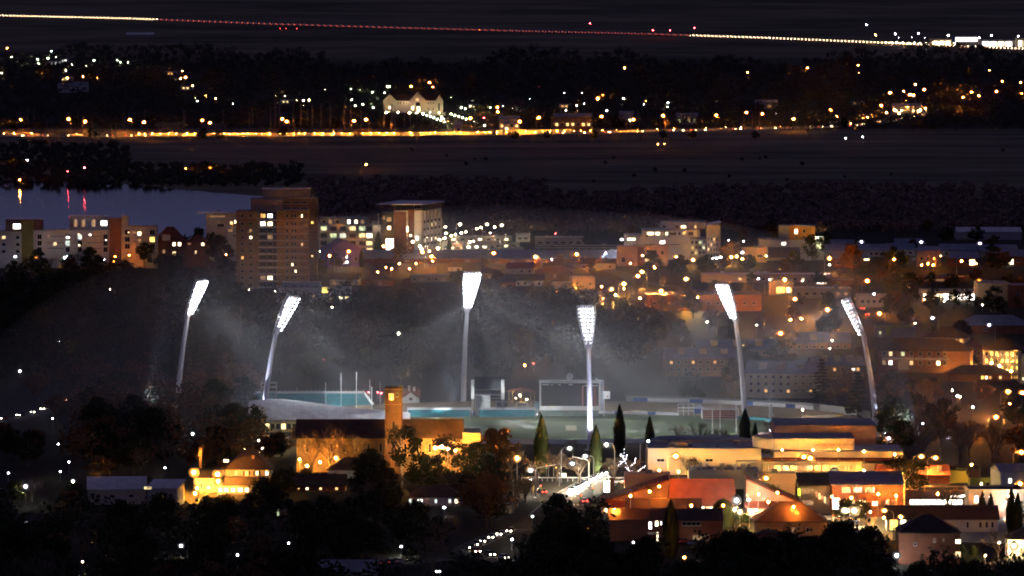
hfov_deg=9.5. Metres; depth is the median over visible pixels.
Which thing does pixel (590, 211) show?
willow thicket
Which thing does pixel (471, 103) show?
distant house
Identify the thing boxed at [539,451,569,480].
bare tree
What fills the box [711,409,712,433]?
goal post
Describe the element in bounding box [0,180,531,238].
lake water
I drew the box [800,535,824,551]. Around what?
leafy tree
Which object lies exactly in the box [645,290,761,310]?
flat roofed hall
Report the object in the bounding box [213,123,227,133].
bare tree
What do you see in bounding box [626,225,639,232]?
rust leaved tree
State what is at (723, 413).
seating bank
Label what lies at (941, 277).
long low shop
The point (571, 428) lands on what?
cricket pitch
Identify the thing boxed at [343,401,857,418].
grass bank
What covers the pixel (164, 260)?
leafy tree
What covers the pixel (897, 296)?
rust leaved tree
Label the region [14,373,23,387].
bare tree
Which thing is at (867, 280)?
street lamp
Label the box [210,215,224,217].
window
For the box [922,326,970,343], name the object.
balcony flats
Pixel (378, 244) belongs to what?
cypress tree
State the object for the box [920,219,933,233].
rust leaved tree
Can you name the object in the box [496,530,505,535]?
car
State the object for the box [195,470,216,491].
garage wing
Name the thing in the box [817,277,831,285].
green leaved tree
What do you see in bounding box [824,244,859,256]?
warehouse
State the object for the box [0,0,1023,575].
ground
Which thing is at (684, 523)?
window
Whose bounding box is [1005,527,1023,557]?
house
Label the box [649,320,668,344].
leafy tree
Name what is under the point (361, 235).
window
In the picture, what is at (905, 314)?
leafy tree
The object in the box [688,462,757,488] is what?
roof
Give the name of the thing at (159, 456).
leafy tree
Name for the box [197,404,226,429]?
leafy tree
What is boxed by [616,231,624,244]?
leafy tree
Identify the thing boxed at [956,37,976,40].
window
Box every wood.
[0,40,1023,130]
[0,139,305,186]
[0,256,190,388]
[242,281,660,367]
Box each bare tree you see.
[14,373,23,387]
[24,480,43,501]
[28,269,38,280]
[32,498,59,517]
[60,417,88,436]
[70,253,82,263]
[71,544,90,562]
[75,527,100,554]
[80,512,108,548]
[82,469,104,479]
[126,447,159,475]
[154,121,164,136]
[159,122,175,137]
[161,376,176,397]
[170,122,187,137]
[196,269,205,278]
[198,123,210,130]
[203,392,235,406]
[209,123,221,136]
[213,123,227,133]
[215,373,243,393]
[225,435,253,448]
[226,395,242,405]
[230,328,245,344]
[234,516,258,542]
[261,509,287,539]
[263,453,281,464]
[292,439,326,473]
[297,426,355,465]
[331,434,370,456]
[372,519,386,527]
[384,472,406,489]
[400,482,421,492]
[419,516,459,553]
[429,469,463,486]
[445,363,461,386]
[505,486,524,504]
[512,473,539,498]
[512,481,534,502]
[524,461,550,484]
[525,276,537,284]
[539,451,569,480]
[544,272,552,279]
[564,457,591,482]
[565,438,581,455]
[566,255,576,267]
[569,281,579,286]
[602,457,622,478]
[607,278,620,287]
[620,455,642,470]
[629,281,644,295]
[632,483,653,489]
[660,317,672,331]
[661,312,674,323]
[668,424,691,434]
[680,455,699,476]
[688,422,710,434]
[710,317,725,335]
[713,429,728,434]
[755,314,768,328]
[763,418,771,432]
[766,483,785,491]
[784,352,798,360]
[834,269,844,277]
[847,481,883,508]
[853,307,863,316]
[854,346,863,355]
[868,391,892,413]
[871,496,898,519]
[873,255,899,277]
[879,418,916,444]
[900,418,944,460]
[903,314,919,324]
[909,404,924,422]
[910,383,934,395]
[921,411,956,447]
[925,394,936,408]
[931,304,945,322]
[931,486,966,504]
[936,420,979,461]
[946,257,956,270]
[958,427,983,456]
[959,238,973,243]
[973,421,1007,462]
[978,529,1014,560]
[989,432,1004,455]
[991,566,1012,575]
[1014,413,1023,433]
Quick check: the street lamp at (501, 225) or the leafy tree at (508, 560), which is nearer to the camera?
the leafy tree at (508, 560)
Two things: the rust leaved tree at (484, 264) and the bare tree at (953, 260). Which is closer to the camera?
the rust leaved tree at (484, 264)
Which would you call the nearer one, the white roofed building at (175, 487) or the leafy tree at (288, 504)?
the leafy tree at (288, 504)
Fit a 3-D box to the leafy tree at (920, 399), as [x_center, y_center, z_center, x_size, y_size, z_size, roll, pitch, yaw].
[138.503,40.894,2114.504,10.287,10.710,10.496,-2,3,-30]
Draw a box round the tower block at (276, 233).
[235,188,317,288]
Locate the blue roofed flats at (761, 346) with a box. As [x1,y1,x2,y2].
[693,339,777,356]
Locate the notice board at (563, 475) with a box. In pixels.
[561,473,565,483]
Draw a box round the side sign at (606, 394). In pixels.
[603,391,609,398]
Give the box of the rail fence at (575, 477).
[522,477,623,480]
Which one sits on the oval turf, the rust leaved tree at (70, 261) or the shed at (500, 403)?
the shed at (500, 403)
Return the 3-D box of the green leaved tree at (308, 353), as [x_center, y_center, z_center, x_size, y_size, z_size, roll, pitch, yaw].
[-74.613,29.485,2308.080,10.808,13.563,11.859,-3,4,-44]
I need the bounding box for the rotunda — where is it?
[507,387,535,400]
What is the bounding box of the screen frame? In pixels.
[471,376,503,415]
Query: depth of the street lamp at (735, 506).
1718.40 m
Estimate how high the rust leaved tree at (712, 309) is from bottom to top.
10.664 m
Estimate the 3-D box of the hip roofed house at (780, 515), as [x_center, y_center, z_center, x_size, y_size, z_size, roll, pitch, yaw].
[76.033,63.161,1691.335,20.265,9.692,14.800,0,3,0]
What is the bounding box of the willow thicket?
[306,173,1023,232]
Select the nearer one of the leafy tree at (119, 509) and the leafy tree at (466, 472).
the leafy tree at (119, 509)
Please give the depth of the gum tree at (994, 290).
2795.55 m
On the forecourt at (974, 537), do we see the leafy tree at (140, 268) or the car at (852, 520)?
the car at (852, 520)
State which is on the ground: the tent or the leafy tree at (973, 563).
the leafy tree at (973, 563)
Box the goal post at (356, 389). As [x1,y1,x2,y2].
[356,372,356,407]
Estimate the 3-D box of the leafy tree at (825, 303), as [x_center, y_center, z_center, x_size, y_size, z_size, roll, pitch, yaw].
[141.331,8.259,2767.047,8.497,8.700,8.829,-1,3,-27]
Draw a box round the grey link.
[796,472,829,513]
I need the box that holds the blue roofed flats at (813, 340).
[783,332,851,348]
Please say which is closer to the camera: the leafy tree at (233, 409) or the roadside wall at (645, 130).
the leafy tree at (233, 409)
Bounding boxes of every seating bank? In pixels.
[255,390,373,405]
[407,406,472,416]
[478,406,537,416]
[701,406,738,418]
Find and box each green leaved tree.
[2,479,26,505]
[4,156,15,165]
[9,116,24,132]
[59,481,85,499]
[85,70,94,77]
[191,303,210,324]
[205,275,234,305]
[297,349,327,384]
[318,259,326,273]
[584,262,595,274]
[706,280,722,290]
[744,272,760,286]
[787,249,804,268]
[800,234,826,263]
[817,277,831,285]
[832,497,853,519]
[855,500,871,521]
[859,263,874,278]
[864,281,878,292]
[876,282,893,292]
[880,278,895,292]
[982,243,1001,267]
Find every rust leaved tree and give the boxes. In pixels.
[0,422,15,453]
[21,429,47,460]
[41,394,69,422]
[53,490,81,517]
[59,258,78,276]
[83,455,115,475]
[85,415,121,448]
[103,261,121,276]
[140,383,157,400]
[182,267,196,283]
[210,458,231,484]
[215,444,240,457]
[223,515,246,547]
[228,422,257,444]
[252,436,277,458]
[273,431,292,457]
[289,426,296,445]
[299,468,312,474]
[372,257,383,268]
[390,237,413,263]
[401,278,415,290]
[454,471,520,528]
[458,273,473,287]
[478,258,491,268]
[481,428,498,454]
[482,427,514,460]
[491,269,502,282]
[494,441,529,478]
[526,284,535,294]
[533,259,543,269]
[542,280,554,296]
[554,255,563,264]
[559,274,568,280]
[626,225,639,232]
[640,342,656,361]
[659,276,669,287]
[666,295,684,317]
[677,284,691,290]
[702,304,721,327]
[718,240,739,260]
[719,257,730,267]
[720,378,738,396]
[737,229,749,244]
[741,284,755,290]
[763,220,776,235]
[766,224,778,237]
[776,258,792,271]
[786,306,801,324]
[822,382,846,405]
[826,310,843,331]
[829,280,839,285]
[836,368,856,390]
[839,243,863,271]
[839,259,854,269]
[850,275,865,292]
[856,263,866,274]
[859,372,883,397]
[875,269,886,280]
[876,430,903,444]
[879,291,901,307]
[891,384,913,398]
[907,238,917,246]
[912,380,933,394]
[915,276,924,284]
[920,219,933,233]
[920,378,943,399]
[960,290,973,304]
[969,269,982,280]
[971,379,996,403]
[973,296,982,307]
[987,235,998,243]
[996,251,1013,268]
[999,425,1023,460]
[1010,295,1022,305]
[1013,277,1021,281]
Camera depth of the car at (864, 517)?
1742.43 m
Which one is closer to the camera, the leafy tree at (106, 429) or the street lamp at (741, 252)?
the leafy tree at (106, 429)
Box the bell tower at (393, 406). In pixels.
[384,384,402,473]
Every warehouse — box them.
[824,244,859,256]
[829,239,856,243]
[829,252,870,267]
[859,244,886,256]
[886,243,915,255]
[893,238,921,248]
[938,244,978,256]
[946,251,979,266]
[954,227,1021,239]
[979,244,1017,256]
[985,249,1023,265]
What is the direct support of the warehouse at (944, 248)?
on the ground
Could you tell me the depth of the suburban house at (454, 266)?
3176.43 m
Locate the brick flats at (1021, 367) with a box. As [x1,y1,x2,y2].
[1018,350,1023,383]
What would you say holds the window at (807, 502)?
in the grey link
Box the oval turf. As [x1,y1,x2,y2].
[411,414,771,438]
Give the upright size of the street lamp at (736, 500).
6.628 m
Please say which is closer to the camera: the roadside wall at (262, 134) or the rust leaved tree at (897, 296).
the rust leaved tree at (897, 296)
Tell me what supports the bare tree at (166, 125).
on the ground
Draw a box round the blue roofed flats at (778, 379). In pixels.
[744,360,822,397]
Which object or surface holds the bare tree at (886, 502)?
on the forecourt at (974, 537)
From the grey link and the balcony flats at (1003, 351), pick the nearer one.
the grey link
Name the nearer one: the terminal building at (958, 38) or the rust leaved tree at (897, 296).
the rust leaved tree at (897, 296)
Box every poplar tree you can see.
[278,103,280,128]
[292,104,293,131]
[311,104,313,131]
[320,103,322,131]
[343,103,345,131]
[349,104,351,131]
[383,104,384,127]
[390,104,392,131]
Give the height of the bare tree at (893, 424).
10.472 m
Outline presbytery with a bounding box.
[199,448,273,493]
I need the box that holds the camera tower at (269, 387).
[261,382,276,399]
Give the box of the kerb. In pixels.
[528,461,645,515]
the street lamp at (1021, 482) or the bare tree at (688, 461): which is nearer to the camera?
the street lamp at (1021, 482)
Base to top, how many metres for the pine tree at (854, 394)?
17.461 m
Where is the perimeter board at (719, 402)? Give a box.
[633,398,812,409]
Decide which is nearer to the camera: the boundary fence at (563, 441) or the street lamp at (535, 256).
the boundary fence at (563, 441)
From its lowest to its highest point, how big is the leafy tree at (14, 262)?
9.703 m
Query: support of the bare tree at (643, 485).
on the ground
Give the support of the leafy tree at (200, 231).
on the ground
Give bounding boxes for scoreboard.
[539,373,602,415]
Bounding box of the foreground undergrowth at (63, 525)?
[0,486,1023,575]
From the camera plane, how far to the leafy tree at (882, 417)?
2031.29 m
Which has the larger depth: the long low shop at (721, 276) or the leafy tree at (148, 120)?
the leafy tree at (148, 120)
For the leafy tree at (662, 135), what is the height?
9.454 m
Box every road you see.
[0,107,937,136]
[0,392,77,421]
[380,558,456,568]
[452,528,530,561]
[504,495,606,519]
[529,462,645,515]
[548,263,767,292]
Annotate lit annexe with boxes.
[278,474,347,491]
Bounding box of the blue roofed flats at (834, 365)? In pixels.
[808,355,864,379]
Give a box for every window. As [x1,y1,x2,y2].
[13,224,20,228]
[37,234,41,239]
[101,221,106,225]
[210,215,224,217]
[260,228,265,232]
[260,235,265,239]
[267,228,272,232]
[267,235,272,239]
[281,423,285,428]
[321,226,326,230]
[321,233,326,237]
[330,226,336,230]
[330,233,336,237]
[340,226,345,230]
[340,233,345,237]
[349,226,355,230]
[349,233,355,237]
[359,226,364,230]
[359,233,364,237]
[359,241,365,245]
[386,239,393,249]
[648,522,651,529]
[682,521,700,525]
[693,535,708,540]
[766,465,772,470]
[776,287,784,292]
[782,465,788,470]
[790,465,796,470]
[798,465,804,470]
[801,488,808,493]
[802,500,813,504]
[806,465,811,470]
[814,465,820,470]
[822,465,827,470]
[832,498,839,509]
[839,465,844,470]
[842,487,850,492]
[846,465,852,470]
[853,487,861,492]
[910,499,914,504]
[915,499,919,504]
[920,499,924,504]
[926,499,930,504]
[931,499,935,504]
[955,539,960,543]
[955,551,960,557]
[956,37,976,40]
[969,260,974,265]
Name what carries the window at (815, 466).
in the theatre
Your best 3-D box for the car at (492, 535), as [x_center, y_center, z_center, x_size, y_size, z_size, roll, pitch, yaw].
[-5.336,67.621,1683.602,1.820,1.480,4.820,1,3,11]
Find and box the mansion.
[383,92,442,112]
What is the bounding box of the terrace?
[625,498,701,507]
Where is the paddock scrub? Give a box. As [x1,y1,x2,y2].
[410,147,1004,182]
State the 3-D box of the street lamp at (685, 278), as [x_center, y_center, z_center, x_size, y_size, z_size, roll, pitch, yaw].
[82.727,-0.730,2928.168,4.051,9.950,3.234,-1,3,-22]
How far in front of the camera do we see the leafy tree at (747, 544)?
1570.71 m
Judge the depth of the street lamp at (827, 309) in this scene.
2671.68 m
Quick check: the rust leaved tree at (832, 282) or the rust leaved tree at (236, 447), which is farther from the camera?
the rust leaved tree at (832, 282)
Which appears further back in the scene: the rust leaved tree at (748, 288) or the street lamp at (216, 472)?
the rust leaved tree at (748, 288)
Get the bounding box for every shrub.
[737,513,750,524]
[973,355,978,364]
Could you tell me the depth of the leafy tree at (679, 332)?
2578.00 m
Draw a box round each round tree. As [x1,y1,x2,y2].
[713,497,736,527]
[960,544,966,557]
[968,545,976,555]
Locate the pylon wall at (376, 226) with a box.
[372,214,380,249]
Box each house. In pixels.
[49,58,61,63]
[56,56,67,62]
[60,74,73,80]
[158,226,186,266]
[165,69,177,75]
[180,83,193,89]
[186,234,209,266]
[280,96,292,103]
[302,560,379,575]
[326,457,356,478]
[329,270,360,284]
[362,271,394,286]
[402,385,420,402]
[408,484,461,505]
[410,273,448,281]
[447,259,462,270]
[467,101,478,107]
[477,265,501,278]
[498,273,516,288]
[506,260,535,273]
[508,104,521,110]
[512,272,544,285]
[536,263,573,279]
[543,280,570,288]
[558,287,607,304]
[559,101,571,107]
[569,275,594,288]
[579,255,595,268]
[594,255,615,268]
[607,508,665,540]
[674,508,722,542]
[742,529,794,560]
[752,501,827,537]
[874,324,914,336]
[883,505,999,531]
[894,514,961,563]
[944,365,1011,380]
[964,315,1023,333]
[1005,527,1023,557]
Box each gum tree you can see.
[384,425,425,487]
[431,433,467,483]
[885,455,924,499]
[904,460,930,485]
[985,285,1001,311]
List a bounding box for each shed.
[126,32,154,36]
[496,401,506,407]
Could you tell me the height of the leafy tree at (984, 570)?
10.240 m
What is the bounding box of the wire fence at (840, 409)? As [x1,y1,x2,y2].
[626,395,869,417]
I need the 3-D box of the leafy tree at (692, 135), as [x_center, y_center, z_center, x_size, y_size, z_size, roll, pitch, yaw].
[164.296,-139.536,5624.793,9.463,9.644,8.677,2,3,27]
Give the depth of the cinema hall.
1897.67 m
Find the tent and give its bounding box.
[694,405,704,416]
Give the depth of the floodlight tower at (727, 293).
2146.22 m
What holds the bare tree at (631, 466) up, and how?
on the ground
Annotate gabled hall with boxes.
[320,238,363,266]
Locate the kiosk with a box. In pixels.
[517,403,527,407]
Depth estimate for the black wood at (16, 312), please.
2605.40 m
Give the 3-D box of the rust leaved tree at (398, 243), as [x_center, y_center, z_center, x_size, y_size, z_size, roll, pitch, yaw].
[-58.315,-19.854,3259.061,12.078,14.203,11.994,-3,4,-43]
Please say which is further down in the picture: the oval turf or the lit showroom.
the oval turf
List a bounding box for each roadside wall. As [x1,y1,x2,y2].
[6,134,39,135]
[136,133,353,135]
[362,131,491,135]
[496,129,570,134]
[610,129,681,131]
[695,125,818,129]
[829,109,907,125]
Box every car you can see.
[0,415,7,419]
[16,412,24,416]
[380,560,389,565]
[386,559,398,564]
[394,557,406,563]
[471,547,480,552]
[474,540,481,545]
[480,537,488,542]
[483,550,495,556]
[488,533,496,539]
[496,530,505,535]
[498,554,509,558]
[506,527,515,532]
[536,489,546,493]
[569,486,576,491]
[579,498,587,502]
[609,479,623,483]
[678,538,689,543]
[687,539,698,545]
[834,516,842,520]
[844,518,858,522]
[853,515,868,519]
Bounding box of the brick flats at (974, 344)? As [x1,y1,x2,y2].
[965,338,982,362]
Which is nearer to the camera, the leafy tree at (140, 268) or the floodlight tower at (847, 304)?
the floodlight tower at (847, 304)
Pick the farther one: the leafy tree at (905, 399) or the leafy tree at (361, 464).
the leafy tree at (905, 399)
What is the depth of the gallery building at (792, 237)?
3295.11 m
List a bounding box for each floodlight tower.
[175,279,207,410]
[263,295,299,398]
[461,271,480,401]
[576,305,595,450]
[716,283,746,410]
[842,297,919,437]
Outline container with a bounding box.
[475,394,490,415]
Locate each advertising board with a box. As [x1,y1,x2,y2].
[599,411,678,415]
[737,416,771,421]
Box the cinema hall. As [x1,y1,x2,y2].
[645,435,761,474]
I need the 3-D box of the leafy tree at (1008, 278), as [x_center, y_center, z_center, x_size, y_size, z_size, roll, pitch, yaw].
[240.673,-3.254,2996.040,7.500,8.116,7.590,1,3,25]
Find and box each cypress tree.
[359,249,364,267]
[373,231,382,249]
[446,238,451,249]
[533,414,549,474]
[589,424,602,473]
[612,404,625,455]
[644,415,654,448]
[662,498,679,557]
[738,408,751,438]
[752,422,758,435]
[978,490,986,504]
[987,492,993,504]
[1005,487,1014,532]
[1012,492,1022,530]
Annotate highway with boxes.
[0,16,1023,49]
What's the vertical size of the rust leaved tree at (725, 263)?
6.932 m
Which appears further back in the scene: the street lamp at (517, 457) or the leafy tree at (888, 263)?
the leafy tree at (888, 263)
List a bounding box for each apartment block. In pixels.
[0,218,43,267]
[34,215,108,267]
[109,215,157,267]
[197,210,235,260]
[318,217,372,258]
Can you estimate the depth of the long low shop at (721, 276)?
3065.93 m
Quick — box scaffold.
[678,404,693,415]
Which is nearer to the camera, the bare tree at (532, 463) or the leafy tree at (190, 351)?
the bare tree at (532, 463)
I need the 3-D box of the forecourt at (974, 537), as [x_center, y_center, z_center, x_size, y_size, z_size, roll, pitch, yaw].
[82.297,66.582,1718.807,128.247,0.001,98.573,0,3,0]
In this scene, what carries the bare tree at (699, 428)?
on the ground
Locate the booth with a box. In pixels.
[534,401,538,414]
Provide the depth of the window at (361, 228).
3316.45 m
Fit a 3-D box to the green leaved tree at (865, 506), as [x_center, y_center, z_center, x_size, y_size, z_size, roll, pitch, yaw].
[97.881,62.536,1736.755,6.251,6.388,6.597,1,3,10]
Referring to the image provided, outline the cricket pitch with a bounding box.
[566,426,576,429]
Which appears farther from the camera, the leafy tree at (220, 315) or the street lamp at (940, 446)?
the leafy tree at (220, 315)
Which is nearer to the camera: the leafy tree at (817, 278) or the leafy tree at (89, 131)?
the leafy tree at (817, 278)
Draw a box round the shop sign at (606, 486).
[604,478,613,493]
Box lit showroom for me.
[919,288,973,301]
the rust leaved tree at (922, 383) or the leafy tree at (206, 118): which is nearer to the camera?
the rust leaved tree at (922, 383)
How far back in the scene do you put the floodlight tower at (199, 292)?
2171.49 m
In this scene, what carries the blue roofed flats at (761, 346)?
on the ground
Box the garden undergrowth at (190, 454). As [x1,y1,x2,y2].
[54,351,274,467]
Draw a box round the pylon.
[768,404,774,417]
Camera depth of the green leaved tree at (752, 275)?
2983.13 m
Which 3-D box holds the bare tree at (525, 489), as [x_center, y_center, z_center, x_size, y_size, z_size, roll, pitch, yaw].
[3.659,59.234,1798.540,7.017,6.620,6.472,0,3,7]
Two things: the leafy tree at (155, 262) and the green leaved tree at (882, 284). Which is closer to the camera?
the green leaved tree at (882, 284)
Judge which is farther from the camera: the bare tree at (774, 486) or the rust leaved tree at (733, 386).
the rust leaved tree at (733, 386)
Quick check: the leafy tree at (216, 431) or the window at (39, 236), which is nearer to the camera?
the leafy tree at (216, 431)
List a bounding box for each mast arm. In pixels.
[535,464,556,496]
[571,456,588,485]
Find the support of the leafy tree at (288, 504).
on the ground
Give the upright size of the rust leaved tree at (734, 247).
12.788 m
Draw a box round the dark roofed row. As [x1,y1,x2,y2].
[874,464,950,483]
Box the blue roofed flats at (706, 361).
[661,347,742,376]
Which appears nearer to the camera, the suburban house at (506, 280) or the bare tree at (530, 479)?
the bare tree at (530, 479)
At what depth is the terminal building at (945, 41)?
8450.17 m
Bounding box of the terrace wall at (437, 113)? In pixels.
[429,112,445,115]
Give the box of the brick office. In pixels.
[828,471,904,516]
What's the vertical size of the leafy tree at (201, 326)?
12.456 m
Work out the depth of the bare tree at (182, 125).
5699.66 m
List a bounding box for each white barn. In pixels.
[57,83,72,92]
[73,82,88,91]
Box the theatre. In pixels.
[752,418,902,478]
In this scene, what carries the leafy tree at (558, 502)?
on the ground
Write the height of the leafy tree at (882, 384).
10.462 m
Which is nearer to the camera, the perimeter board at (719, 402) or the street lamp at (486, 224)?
the perimeter board at (719, 402)
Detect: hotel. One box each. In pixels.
[376,200,444,249]
[381,210,393,249]
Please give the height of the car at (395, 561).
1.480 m
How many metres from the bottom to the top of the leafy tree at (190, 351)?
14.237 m
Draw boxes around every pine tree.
[287,466,300,492]
[519,330,541,366]
[809,358,830,403]
[844,372,871,417]
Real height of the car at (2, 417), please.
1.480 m
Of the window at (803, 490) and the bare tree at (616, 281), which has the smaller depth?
the window at (803, 490)
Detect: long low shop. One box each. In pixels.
[363,250,616,262]
[700,271,831,281]
[806,279,863,284]
[911,274,966,281]
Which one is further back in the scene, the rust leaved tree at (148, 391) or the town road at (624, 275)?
the town road at (624, 275)
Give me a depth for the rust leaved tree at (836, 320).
2633.29 m
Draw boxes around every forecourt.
[582,515,1023,542]
[671,476,967,485]
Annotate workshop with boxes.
[768,278,793,294]
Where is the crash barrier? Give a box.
[40,16,1019,48]
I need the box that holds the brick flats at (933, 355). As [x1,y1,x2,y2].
[877,338,973,372]
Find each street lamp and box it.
[188,466,199,477]
[191,489,198,501]
[212,468,222,495]
[214,476,222,496]
[327,254,334,271]
[417,249,425,269]
[419,247,426,265]
[482,222,489,235]
[497,223,504,236]
[513,453,521,462]
[526,467,538,493]
[532,254,540,267]
[561,445,573,482]
[568,460,580,493]
[573,252,581,269]
[581,453,593,486]
[602,441,614,471]
[618,281,627,300]
[632,273,640,293]
[638,269,646,274]
[647,489,651,507]
[657,288,666,293]
[667,452,680,470]
[682,276,690,281]
[721,503,725,530]
[731,495,741,505]
[731,505,737,526]
[735,507,743,515]
[737,250,744,271]
[747,508,751,527]
[756,491,760,512]
[759,474,770,481]
[774,330,784,338]
[779,277,787,296]
[789,296,797,301]
[795,453,806,482]
[805,454,818,471]
[821,306,831,315]
[824,256,832,265]
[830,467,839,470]
[840,506,847,514]
[848,504,860,525]
[862,278,870,283]
[868,292,875,308]
[875,310,884,316]
[881,507,893,539]
[913,453,924,459]
[927,454,939,478]
[929,315,938,328]
[940,436,950,460]
[986,322,992,327]
[988,414,999,436]
[1000,388,1011,414]
[1012,480,1023,486]
[1013,449,1023,462]
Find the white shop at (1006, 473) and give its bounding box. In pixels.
[989,463,1023,488]
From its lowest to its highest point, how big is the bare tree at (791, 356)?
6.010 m
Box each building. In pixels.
[87,476,146,503]
[144,479,185,505]
[275,281,351,302]
[448,234,511,240]
[451,242,461,249]
[454,121,462,131]
[463,241,489,249]
[493,241,519,247]
[499,116,519,129]
[503,121,510,129]
[516,232,529,241]
[535,236,583,243]
[553,113,591,130]
[600,474,668,513]
[616,244,667,265]
[619,111,633,124]
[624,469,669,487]
[668,478,735,507]
[676,113,697,123]
[741,246,766,261]
[744,473,802,515]
[754,100,777,108]
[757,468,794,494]
[758,225,823,259]
[792,284,850,297]
[856,291,886,306]
[892,103,921,113]
[904,485,964,504]
[916,246,940,266]
[930,38,951,45]
[949,465,967,482]
[952,35,978,41]
[965,484,1023,516]
[966,468,990,484]
[974,280,1008,305]
[978,39,1014,46]
[1005,282,1023,306]
[1015,37,1023,46]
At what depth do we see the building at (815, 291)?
2916.76 m
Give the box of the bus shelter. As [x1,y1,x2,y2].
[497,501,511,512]
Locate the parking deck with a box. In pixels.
[535,243,616,249]
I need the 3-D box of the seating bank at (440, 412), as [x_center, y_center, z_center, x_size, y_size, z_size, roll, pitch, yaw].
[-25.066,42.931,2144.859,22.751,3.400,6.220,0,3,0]
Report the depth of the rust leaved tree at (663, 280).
3011.86 m
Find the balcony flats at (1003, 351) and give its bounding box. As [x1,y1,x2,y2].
[982,337,1023,372]
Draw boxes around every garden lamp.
[22,482,28,506]
[178,542,184,547]
[892,551,900,566]
[1009,541,1017,558]
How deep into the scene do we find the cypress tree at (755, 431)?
2003.59 m
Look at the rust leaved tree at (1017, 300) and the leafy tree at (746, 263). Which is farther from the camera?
the leafy tree at (746, 263)
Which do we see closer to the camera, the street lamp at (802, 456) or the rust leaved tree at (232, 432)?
the street lamp at (802, 456)
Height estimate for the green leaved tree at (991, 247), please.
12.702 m
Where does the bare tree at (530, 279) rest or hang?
on the ground
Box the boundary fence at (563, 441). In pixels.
[482,432,768,443]
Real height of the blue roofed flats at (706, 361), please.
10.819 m
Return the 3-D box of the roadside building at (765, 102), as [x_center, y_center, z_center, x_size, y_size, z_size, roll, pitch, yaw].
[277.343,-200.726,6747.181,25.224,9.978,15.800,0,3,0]
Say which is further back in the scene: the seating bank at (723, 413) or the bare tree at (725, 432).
the seating bank at (723, 413)
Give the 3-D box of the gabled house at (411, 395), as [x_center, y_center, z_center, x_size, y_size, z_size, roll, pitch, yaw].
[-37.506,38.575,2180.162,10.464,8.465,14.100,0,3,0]
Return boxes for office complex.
[624,220,720,259]
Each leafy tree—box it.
[0,427,19,458]
[5,260,26,272]
[8,429,45,466]
[28,248,44,266]
[35,257,50,279]
[59,254,73,267]
[77,387,100,406]
[77,403,116,431]
[79,255,92,270]
[79,433,107,460]
[80,396,115,432]
[82,247,100,261]
[84,376,126,405]
[85,422,120,461]
[87,128,97,137]
[90,255,106,271]
[97,447,124,474]
[102,499,145,545]
[116,433,153,473]
[117,394,149,413]
[119,260,134,272]
[121,406,147,434]
[123,369,146,400]
[132,118,141,129]
[132,367,164,383]
[133,266,145,281]
[133,406,167,433]
[134,411,169,458]
[135,242,153,267]
[140,491,181,532]
[142,383,172,403]
[144,115,156,123]
[152,419,183,444]
[153,253,168,267]
[153,437,174,463]
[157,405,173,431]
[158,256,172,269]
[159,365,177,383]
[168,253,185,275]
[170,381,199,414]
[175,340,199,368]
[178,317,200,341]
[183,227,218,257]
[187,320,212,348]
[189,497,226,521]
[193,297,214,320]
[195,424,230,460]
[196,128,207,140]
[196,378,229,408]
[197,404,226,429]
[200,492,242,529]
[204,116,213,125]
[204,234,234,263]
[206,445,236,468]
[212,303,234,326]
[212,346,234,369]
[215,130,224,138]
[216,403,244,426]
[217,255,235,278]
[223,374,258,405]
[226,402,249,423]
[227,280,250,300]
[228,296,251,328]
[228,404,267,433]
[239,477,286,519]
[250,288,269,309]
[263,486,294,529]
[264,433,286,459]
[267,350,295,374]
[268,468,294,491]
[268,543,301,575]
[276,126,288,137]
[276,327,304,353]
[294,118,302,129]
[328,118,340,128]
[329,252,343,266]
[341,280,352,287]
[348,453,387,500]
[360,448,391,477]
[363,454,398,487]
[380,117,392,129]
[383,481,403,503]
[388,360,414,382]
[397,498,430,542]
[404,452,444,486]
[407,353,427,375]
[408,352,433,377]
[416,515,455,547]
[430,467,457,488]
[450,270,462,285]
[455,465,478,489]
[456,441,491,475]
[470,118,480,126]
[471,491,512,525]
[476,455,508,481]
[492,557,525,575]
[511,131,519,139]
[532,517,565,550]
[539,492,573,521]
[542,131,550,137]
[549,506,592,542]
[571,361,593,378]
[581,232,598,243]
[589,130,597,137]
[597,118,604,127]
[609,116,623,127]
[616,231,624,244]
[616,329,639,354]
[625,535,661,575]
[643,251,663,276]
[643,308,662,323]
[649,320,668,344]
[657,297,669,312]
[659,130,667,137]
[659,560,696,575]
[666,254,689,277]
[670,319,690,340]
[676,370,703,391]
[677,379,705,397]
[679,559,701,575]
[680,291,702,317]
[687,129,696,139]
[696,254,717,271]
[705,530,747,574]
[718,312,733,333]
[719,357,744,381]
[726,525,759,558]
[727,367,745,383]
[740,254,756,271]
[741,342,762,363]
[750,130,759,139]
[765,326,789,345]
[766,338,789,360]
[775,529,807,555]
[782,326,798,350]
[795,294,807,304]
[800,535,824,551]
[810,271,825,283]
[814,316,832,331]
[819,297,838,314]
[819,521,852,550]
[821,291,835,304]
[822,231,832,242]
[828,520,866,555]
[837,118,848,129]
[853,525,887,557]
[868,380,894,394]
[869,384,894,410]
[871,559,901,575]
[873,404,907,434]
[877,394,907,415]
[880,397,916,429]
[881,245,909,271]
[881,294,898,317]
[881,369,903,391]
[884,419,917,449]
[886,262,896,272]
[888,273,902,289]
[895,272,923,305]
[895,390,920,409]
[896,305,914,324]
[903,560,933,575]
[904,392,929,422]
[921,397,960,431]
[922,292,938,312]
[925,272,935,284]
[925,287,944,306]
[926,326,936,333]
[936,226,953,243]
[942,273,960,288]
[946,289,961,309]
[953,320,974,333]
[954,558,986,575]
[967,225,985,243]
[976,567,1005,575]
[982,295,995,310]
[986,252,1005,270]
[992,296,1008,314]
[992,563,1014,574]
[999,392,1023,427]
[1000,273,1015,281]
[1016,223,1023,236]
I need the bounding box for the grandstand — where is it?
[248,399,410,432]
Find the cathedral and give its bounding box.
[295,419,480,472]

